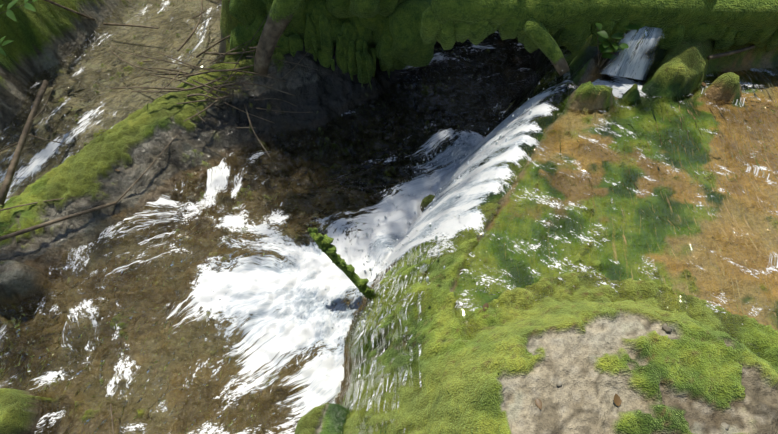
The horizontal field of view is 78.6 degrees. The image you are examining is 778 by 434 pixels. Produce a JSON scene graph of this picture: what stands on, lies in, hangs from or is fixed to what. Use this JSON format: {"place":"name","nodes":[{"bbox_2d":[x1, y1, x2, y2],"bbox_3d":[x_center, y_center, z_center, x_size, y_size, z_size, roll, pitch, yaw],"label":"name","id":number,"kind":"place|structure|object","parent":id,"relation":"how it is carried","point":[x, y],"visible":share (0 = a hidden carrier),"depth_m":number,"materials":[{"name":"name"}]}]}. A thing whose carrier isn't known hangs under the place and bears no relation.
{"place":"outdoors","nodes":[
{"label":"outdoors","id":0,"kind":"place"},
{"bbox_2d":[0,0,777,433],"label":"terrain","id":1,"kind":"structure","parent":0,"point":[594,348],"depth_m":2.58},
{"bbox_2d":[0,0,639,67],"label":"plant","id":2,"kind":"object","parent":1,"relation":"on","point":[605,50],"depth_m":2.76,"materials":[{"name":"green plant"}]},
{"bbox_2d":[0,0,755,433],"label":"sticks","id":3,"kind":"object","parent":1,"relation":"on","point":[6,184],"visible":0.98,"depth_m":3.38,"materials":[{"name":"brown wood"}]},
{"bbox_2d":[115,82,706,408],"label":"leaf litter","id":4,"kind":"object","parent":1,"relation":"on","point":[617,401],"visible":0.81,"depth_m":1.50,"materials":[{"name":"brown plant"}]},
{"bbox_2d":[229,0,777,299],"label":"mossy wood","id":5,"kind":"object","parent":1,"relation":"on","point":[390,35],"visible":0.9,"depth_m":2.77,"materials":[{"name":"green plant"}]},
{"bbox_2d":[603,26,665,79],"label":"waterfall water","id":6,"kind":"structure","parent":1,"relation":"on","point":[637,65],"depth_m":2.73,"materials":[{"name":"white liquid"}]},
{"bbox_2d":[557,323,729,429],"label":"pebbles","id":7,"kind":"object","parent":1,"relation":"on","point":[726,426],"visible":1,"depth_m":1.54,"materials":[{"name":"beige stone"}]},
{"bbox_2d":[0,0,777,433],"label":"stream water","id":8,"kind":"structure","parent":0,"point":[272,294],"depth_m":2.77,"materials":[{"name":"white liquid"}]},
{"bbox_2d":[300,70,562,327],"bbox_3d":[0.244,-0.184,2.687,0.760,1.010,1.799,26,57,19],"label":"spray","id":9,"kind":"object","parent":8,"relation":"on","point":[430,224],"visible":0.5,"depth_m":2.76,"materials":[{"name":"white liquid"}]}
]}

